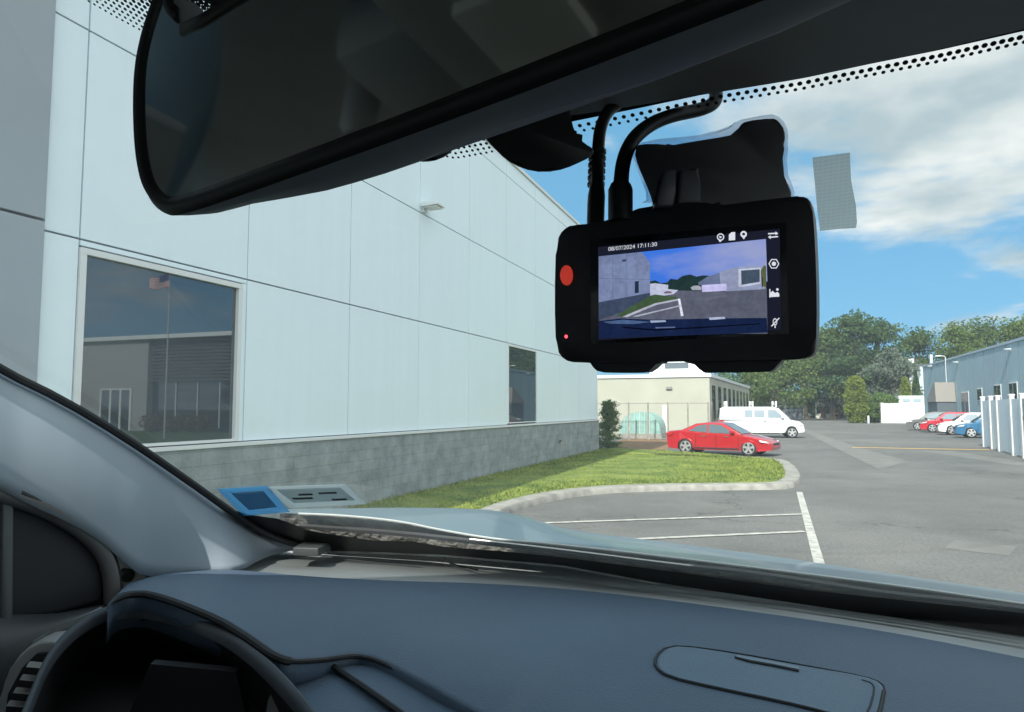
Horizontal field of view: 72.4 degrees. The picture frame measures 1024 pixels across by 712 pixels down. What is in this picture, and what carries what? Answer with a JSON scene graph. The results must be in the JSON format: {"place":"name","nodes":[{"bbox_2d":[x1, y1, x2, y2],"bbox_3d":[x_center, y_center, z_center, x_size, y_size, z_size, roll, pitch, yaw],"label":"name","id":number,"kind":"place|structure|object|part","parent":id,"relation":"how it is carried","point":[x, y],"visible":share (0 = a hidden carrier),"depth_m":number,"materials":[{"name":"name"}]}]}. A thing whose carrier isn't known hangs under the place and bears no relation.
{"place":"outdoors","nodes":[
{"label":"outdoors","id":0,"kind":"place"},
{"bbox_2d":[0,0,599,518],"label":"warehouse","id":1,"kind":"structure","parent":0,"point":[378,338],"depth_m":11.18,"materials":[{"name":"grey"}]},
{"bbox_2d":[71,247,242,446],"bbox_3d":[-4.545,0.000,9.229,0.088,2.343,2.620,-2,-5,21],"label":"window","id":2,"kind":"structure","parent":1,"relation":"in","point":[157,354],"depth_m":9.09,"materials":[{"name":"white glass"}]},
{"bbox_2d":[422,202,444,213],"bbox_3d":[-1.823,-3.401,16.046,0.450,0.200,0.400,-2,-5,21],"label":"wall light","id":3,"kind":"object","parent":1,"relation":"attached to","point":[430,206],"visible":1,"depth_m":15.96,"materials":[{"name":"white metal"}]},
{"bbox_2d":[507,344,536,423],"bbox_3d":[0.325,0.912,22.136,0.082,2.380,2.680,-2,-5,21],"label":"window","id":4,"kind":"structure","parent":1,"relation":"in","point":[521,361],"depth_m":22.02,"materials":[{"name":"white glass"}]},
{"bbox_2d":[333,447,784,508],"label":"lawn","id":5,"kind":"structure","parent":0,"point":[595,473],"depth_m":18.52,"materials":[{"name":"green plant"}]},
{"bbox_2d":[598,399,627,448],"bbox_3d":[4.436,3.193,32.239,1.509,2.415,1.444,2,-5,-30],"label":"evergreen shrub","id":6,"kind":"object","parent":5,"relation":"on","point":[608,419],"visible":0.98,"depth_m":32.08,"materials":[{"name":"green plant"}]},
{"bbox_2d":[512,418,1023,592],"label":"parking lot","id":7,"kind":"structure","parent":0,"point":[918,512],"depth_m":13.70,"materials":[{"name":"grey asphalt"}]},
{"bbox_2d":[0,0,1023,711],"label":"car","id":8,"kind":"object","parent":7,"relation":"on","point":[136,576],"visible":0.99,"depth_m":0.67,"materials":[{"name":"grey plastic"}]},
{"bbox_3d":[-0.551,0.342,0.808,0.050,0.141,0.212,-2,-5,27],"label":"door top","id":9,"kind":"part","parent":8,"relation":"part of","materials":[{"name":"grey plastic"}]},
{"bbox_2d":[217,486,289,515],"bbox_3d":[-0.398,0.226,1.084,0.106,0.060,0.070,-2,-5,21],"label":"sticker","id":10,"kind":"object","parent":8,"relation":"attached to","point":[249,501],"visible":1,"depth_m":1.08,"materials":[{"name":"blue paper"}]},
{"bbox_2d":[267,484,365,507],"bbox_3d":[-0.288,0.207,1.028,0.148,0.048,0.048,-2,-5,25],"label":"sticker","id":11,"kind":"object","parent":8,"relation":"attached to","point":[315,495],"visible":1,"depth_m":1.03,"materials":[{"name":"white paper"}]},
{"bbox_2d":[587,104,620,223],"bbox_3d":[0.058,-0.124,0.420,0.016,0.105,0.052,-3,-5,38],"label":"cable","id":12,"kind":"object","parent":8,"relation":"attached to","point":[595,186],"visible":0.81,"depth_m":0.41,"materials":[{"name":"black plastic"}]},
{"bbox_2d":[608,92,722,222],"bbox_3d":[0.090,-0.128,0.410,0.088,0.114,0.018,3,-5,-33],"label":"cable","id":13,"kind":"object","parent":8,"relation":"attached to","point":[620,198],"visible":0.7,"depth_m":0.40,"materials":[{"name":"black plastic"}]},
{"bbox_2d":[555,114,819,372],"bbox_3d":[0.102,-0.072,0.414,0.139,0.169,0.115,-2,-5,21],"label":"dash camera","id":14,"kind":"object","parent":8,"relation":"hanging from","point":[707,261],"visible":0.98,"depth_m":0.37,"materials":[{"name":"black plastic"}]},
{"bbox_2d":[812,153,856,230],"bbox_3d":[0.205,-0.103,0.444,0.023,0.035,0.050,-2,-5,27],"label":"adhesive patch","id":15,"kind":"object","parent":8,"relation":"attached to","point":[836,204],"visible":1,"depth_m":0.44,"materials":[{"name":"grey plastic"}]},
{"bbox_2d":[614,439,667,449],"bbox_3d":[7.063,4.875,38.784,3.085,0.001,19.921,-1,-4,12],"label":"mulch bed","id":16,"kind":"object","parent":7,"relation":"on","point":[654,444],"visible":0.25,"depth_m":38.23,"materials":[{"name":"brown soil"}]},
{"bbox_2d":[482,450,800,512],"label":"kerb","id":17,"kind":"structure","parent":7,"relation":"on","point":[791,478],"depth_m":16.78,"materials":[{"name":"concrete"}]},
{"bbox_2d":[618,412,666,438],"bbox_3d":[8.742,4.590,46.608,2.800,1.750,2.800,-2,-5,21],"label":"arched shelter","id":18,"kind":"object","parent":7,"relation":"on","point":[657,422],"visible":0.74,"depth_m":45.41,"materials":[{"name":"teal"}]},
{"bbox_2d":[598,402,711,439],"bbox_3d":[7.985,4.094,44.037,9.014,2.360,0.100,-2,-5,21],"label":"metal fence","id":19,"kind":"object","parent":7,"relation":"on","point":[650,426],"visible":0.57,"depth_m":43.75,"materials":[{"name":"silver metal"}]},
{"bbox_2d":[597,373,749,434],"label":"cream building","id":20,"kind":"structure","parent":7,"relation":"on","point":[713,390],"depth_m":49.64,"materials":[{"name":"paint"}]},
{"bbox_2d":[649,362,707,374],"bbox_3d":[13.235,1.050,55.434,4.200,1.380,3.050,-2,-5,21],"label":"rooftop unit","id":21,"kind":"object","parent":20,"relation":"on","point":[677,368],"visible":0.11,"depth_m":54.01,"materials":[{"name":"white metal"}]},
{"bbox_2d":[712,385,715,421],"bbox_3d":[14.427,3.460,49.954,0.030,2.700,1.500,-2,-5,23],"label":"window","id":22,"kind":"structure","parent":20,"relation":"in","point":[713,387],"depth_m":49.81,"materials":[{"name":"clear glass"}]},
{"bbox_2d":[718,387,720,407],"bbox_3d":[15.771,3.692,53.068,0.030,2.700,1.500,-2,-5,23],"label":"window","id":23,"kind":"structure","parent":20,"relation":"in","point":[719,388],"depth_m":52.85,"materials":[{"name":"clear glass"}]},
{"bbox_2d":[728,389,730,406],"bbox_3d":[18.461,4.154,59.296,0.030,2.700,1.500,-2,-5,23],"label":"window","id":24,"kind":"structure","parent":20,"relation":"in","point":[729,390],"depth_m":59.16,"materials":[{"name":"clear glass"}]},
{"bbox_2d":[733,390,734,406],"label":"window","id":25,"kind":"structure","parent":20,"relation":"in","point":[733,390],"depth_m":62.33,"materials":[{"name":"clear glass"}]},
{"bbox_2d":[737,391,738,406],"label":"window","id":26,"kind":"structure","parent":20,"relation":"in","point":[737,391],"depth_m":65.60,"materials":[{"name":"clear glass"}]},
{"bbox_2d":[545,513,801,522],"bbox_3d":[3.009,2.935,12.669,5.048,0.001,0.130,1,-4,-12],"label":"parking line","id":27,"kind":"object","parent":7,"relation":"on","point":[673,518],"visible":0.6,"depth_m":12.63,"materials":[{"name":"white paint"}]},
{"bbox_2d":[637,531,805,538],"bbox_3d":[2.726,2.800,10.861,4.131,0.001,0.130,1,-4,-13],"label":"parking line","id":28,"kind":"object","parent":7,"relation":"on","point":[720,535],"visible":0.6,"depth_m":10.95,"materials":[{"name":"white paint"}]},
{"bbox_2d":[666,421,780,455],"bbox_3d":[9.187,3.571,30.553,4.621,1.404,1.995,-3,-5,35],"label":"sedan","id":29,"kind":"object","parent":7,"relation":"on","point":[716,435],"visible":0.99,"depth_m":29.93,"materials":[{"name":"red paint"}]},
{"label":"window","id":30,"kind":"part","parent":29,"relation":"part of","materials":[{"name":"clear glass"}]},
{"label":"window","id":31,"kind":"part","parent":29,"relation":"part of","materials":[{"name":"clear glass"}]},
{"bbox_2d":[711,371,795,408],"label":"broadleaf tree","id":32,"kind":"object","parent":7,"relation":"on","point":[733,377],"visible":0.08,"depth_m":117.72,"materials":[{"name":"green plant"}]},
{"bbox_2d":[717,401,804,437],"bbox_3d":[17.000,4.346,48.105,5.580,2.460,2.242,-1,-4,13],"label":"cargo van","id":33,"kind":"object","parent":7,"relation":"on","point":[764,420],"visible":0.69,"depth_m":47.22,"materials":[{"name":"white paint"}]},
{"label":"window","id":34,"kind":"part","parent":33,"relation":"part of","materials":[{"name":"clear glass"}]},
{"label":"window","id":35,"kind":"part","parent":33,"relation":"part of","materials":[{"name":"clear glass"}]},
{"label":"window","id":36,"kind":"part","parent":33,"relation":"part of","materials":[{"name":"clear glass"}]},
{"bbox_2d":[754,390,802,417],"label":"house","id":37,"kind":"structure","parent":7,"relation":"on","point":[790,413],"depth_m":137.08,"materials":[{"name":"grey"}]},
{"bbox_2d":[738,360,818,409],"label":"broadleaf tree","id":38,"kind":"object","parent":7,"relation":"on","point":[785,374],"visible":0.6,"depth_m":111.85,"materials":[{"name":"green plant"}]},
{"bbox_2d":[797,492,824,563],"bbox_3d":[4.699,2.813,10.982,0.130,0.001,12.200,-2,-5,21],"label":"parking line","id":39,"kind":"object","parent":7,"relation":"on","point":[817,556],"visible":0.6,"depth_m":11.23,"materials":[{"name":"white paint"}]},
{"bbox_2d":[814,397,829,418],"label":"house","id":40,"kind":"structure","parent":7,"relation":"on","point":[820,413],"depth_m":133.35,"materials":[{"name":"grey"}]},
{"bbox_2d":[820,407,825,417],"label":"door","id":41,"kind":"structure","parent":40,"relation":"in","point":[823,413],"depth_m":133.19,"materials":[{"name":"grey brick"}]},
{"bbox_2d":[790,322,873,419],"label":"broadleaf tree","id":42,"kind":"object","parent":7,"relation":"on","point":[810,366],"visible":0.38,"depth_m":114.02,"materials":[{"name":"green plant"}]},
{"bbox_2d":[807,308,888,410],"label":"broadleaf tree","id":43,"kind":"object","parent":7,"relation":"on","point":[854,326],"visible":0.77,"depth_m":111.09,"materials":[{"name":"green plant"}]},
{"bbox_2d":[804,428,907,468],"bbox_3d":[24.815,6.287,57.694,1.618,0.001,74.033,-1,-4,19],"label":"asphalt patch","id":44,"kind":"object","parent":7,"relation":"on","point":[876,460],"visible":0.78,"depth_m":30.13,"materials":[{"name":"grey asphalt"}]},
{"bbox_2d":[843,375,869,422],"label":"cypress","id":45,"kind":"object","parent":7,"relation":"on","point":[852,393],"visible":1,"depth_m":92.95,"materials":[{"name":"green plant"}]},
{"bbox_2d":[862,392,898,421],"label":"hedge bush","id":46,"kind":"object","parent":7,"relation":"on","point":[874,400],"visible":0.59,"depth_m":94.88,"materials":[{"name":"green plant"}]},
{"bbox_2d":[857,317,921,396],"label":"tree","id":47,"kind":"object","parent":7,"relation":"on","point":[882,337],"visible":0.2,"depth_m":113.13,"materials":[{"name":"green plant"}]},
{"bbox_2d":[856,347,923,398],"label":"broadleaf tree","id":48,"kind":"object","parent":7,"relation":"on","point":[893,360],"visible":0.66,"depth_m":105.16,"materials":[{"name":"green plant"}]},
{"bbox_2d":[878,403,924,422],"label":"white wall","id":49,"kind":"structure","parent":7,"relation":"on","point":[898,412],"depth_m":92.56,"materials":[{"name":"white plastic"}]},
{"bbox_2d":[899,376,911,395],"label":"narrow conifer","id":50,"kind":"object","parent":7,"relation":"on","point":[905,388],"visible":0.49,"depth_m":97.49,"materials":[{"name":"green plant"}]},
{"bbox_2d":[895,396,923,402],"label":"storage trailer","id":51,"kind":"object","parent":7,"relation":"on","point":[911,399],"visible":0.27,"depth_m":96.63,"materials":[{"name":"white metal"}]},
{"bbox_2d":[911,370,920,395],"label":"narrow conifer","id":52,"kind":"object","parent":7,"relation":"on","point":[916,387],"visible":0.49,"depth_m":98.06,"materials":[{"name":"green plant"}]},
{"bbox_2d":[852,447,983,449],"bbox_3d":[20.044,4.559,34.483,5.955,0.001,0.448,-2,-5,21],"label":"yellow line","id":53,"kind":"object","parent":7,"relation":"on","point":[920,448],"visible":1,"depth_m":34.52,"materials":[{"name":"paint"}]},
{"bbox_2d":[906,354,932,395],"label":"white house","id":54,"kind":"structure","parent":7,"relation":"on","point":[920,377],"depth_m":103.46,"materials":[{"name":"grey"}]},
{"bbox_2d":[906,412,945,429],"bbox_3d":[37.874,5.818,62.632,4.580,1.675,2.103,-2,-5,30],"label":"suv","id":55,"kind":"object","parent":7,"relation":"on","point":[914,423],"visible":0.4,"depth_m":62.43,"materials":[{"name":"paint"}]},
{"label":"window","id":56,"kind":"part","parent":55,"relation":"part of","materials":[{"name":"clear glass"}]},
{"bbox_2d":[919,412,967,432],"bbox_3d":[35.996,5.428,57.370,4.580,1.675,2.103,-2,-5,28],"label":"suv","id":57,"kind":"object","parent":7,"relation":"on","point":[929,425],"visible":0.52,"depth_m":57.09,"materials":[{"name":"red paint"}]},
{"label":"window","id":58,"kind":"part","parent":57,"relation":"part of","materials":[{"name":"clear glass"}]},
{"bbox_2d":[936,412,980,434],"bbox_3d":[34.212,5.034,52.074,4.580,1.675,2.103,-2,-5,25],"label":"suv","id":59,"kind":"object","parent":7,"relation":"on","point":[946,427],"visible":0.41,"depth_m":51.80,"materials":[{"name":"white paint"}]},
{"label":"window","id":60,"kind":"part","parent":59,"relation":"part of","materials":[{"name":"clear glass"}]},
{"bbox_2d":[952,415,981,437],"bbox_3d":[32.276,4.653,46.940,4.580,1.675,2.057,-2,-5,25],"label":"hatchback","id":61,"kind":"object","parent":7,"relation":"on","point":[971,429],"visible":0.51,"depth_m":46.77,"materials":[{"name":"blue paint"}]},
{"bbox_2d":[922,337,1023,413],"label":"long grey building","id":62,"kind":"structure","parent":7,"relation":"on","point":[975,375],"depth_m":61.24,"materials":[{"name":"grey"}]},
{"bbox_2d":[935,355,946,381],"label":"wall lamp arm","id":63,"kind":"object","parent":62,"relation":"attached to","point":[945,364],"depth_m":70.83,"materials":[{"name":"white metal"}]},
{"bbox_2d":[961,391,969,411],"bbox_3d":[41.570,4.269,64.212,0.070,2.000,2.600,-2,-5,21],"label":"door","id":64,"kind":"structure","parent":62,"relation":"in","point":[964,395],"depth_m":63.97,"materials":[{"name":"white metal"}]},
{"bbox_2d":[977,388,982,400],"bbox_3d":[39.799,3.272,59.566,0.070,1.100,1.400,-2,-5,21],"label":"window","id":65,"kind":"structure","parent":62,"relation":"in","point":[979,390],"depth_m":59.61,"materials":[{"name":"black glass"}]},
{"bbox_2d":[994,384,1001,399],"bbox_3d":[37.989,2.890,54.768,0.070,1.350,1.800,-2,-5,21],"label":"window","id":66,"kind":"structure","parent":62,"relation":"in","point":[997,387],"depth_m":54.62,"materials":[{"name":"black glass"}]},
{"bbox_2d":[1009,382,1017,398],"bbox_3d":[36.609,2.593,51.110,0.070,1.400,1.800,-2,-5,21],"label":"window","id":67,"kind":"structure","parent":62,"relation":"in","point":[1013,386],"depth_m":50.80,"materials":[{"name":"grey glass"}]},
{"bbox_2d":[923,451,1023,465],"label":"asphalt patch","id":68,"kind":"object","parent":7,"relation":"on","point":[985,458],"visible":1,"depth_m":28.30,"materials":[{"name":"grey asphalt"}]},
{"bbox_2d":[945,540,1015,555],"bbox_3d":[6.734,2.749,10.059,0.761,0.001,0.890,-4,-6,41],"label":"manhole patch","id":69,"kind":"object","parent":7,"relation":"on","point":[998,549],"visible":1,"depth_m":10.04,"materials":[{"name":"grey asphalt"}]},
{"bbox_2d":[979,393,1023,458],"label":"vinyl fence","id":70,"kind":"object","parent":7,"relation":"on","point":[1002,424],"visible":1,"depth_m":31.14,"materials":[{"name":"white plastic"}]},
{"bbox_2d":[522,31,1023,400],"label":"sky","id":71,"kind":"structure","parent":0,"point":[936,151],"materials":[{"name":"blue"}]},
{"bbox_2d":[790,419,847,419],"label":"street","id":72,"kind":"structure","parent":0,"point":[817,419],"depth_m":121.84,"materials":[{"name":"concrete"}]},
{"bbox_2d":[766,348,843,418],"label":"broadleaf tree","id":73,"kind":"object","parent":72,"relation":"on","point":[806,415],"visible":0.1,"depth_m":126.93,"materials":[{"name":"green plant"}]},
{"bbox_2d":[883,326,956,388],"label":"broadleaf tree","id":74,"kind":"object","parent":72,"relation":"on","point":[919,340],"visible":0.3,"depth_m":120.47,"materials":[{"name":"green plant"}]},
{"bbox_2d":[917,320,999,363],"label":"broadleaf tree","id":75,"kind":"object","parent":72,"relation":"on","point":[956,335],"visible":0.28,"depth_m":115.40,"materials":[{"name":"green plant"}]},
{"bbox_2d":[934,316,1007,361],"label":"broadleaf tree","id":76,"kind":"object","parent":72,"relation":"on","point":[980,330],"visible":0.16,"depth_m":117.08,"materials":[{"name":"green plant"}]},
{"bbox_2d":[974,313,1023,346],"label":"broadleaf tree","id":77,"kind":"object","parent":72,"relation":"on","point":[1012,330],"visible":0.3,"depth_m":111.02,"materials":[{"name":"green plant"}]},
{"label":"ground","id":78,"kind":"structure","parent":0,"visible":0},
{"bbox_2d":[751,388,875,417],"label":"undergrowth","id":79,"kind":"object","parent":78,"relation":"on","point":[811,404],"visible":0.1,"depth_m":134.99,"materials":[{"name":"green plant"}]},
{"bbox_2d":[829,394,846,417],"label":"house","id":80,"kind":"structure","parent":78,"relation":"on","point":[841,414],"depth_m":135.81,"materials":[{"name":"grey"}]}
]}

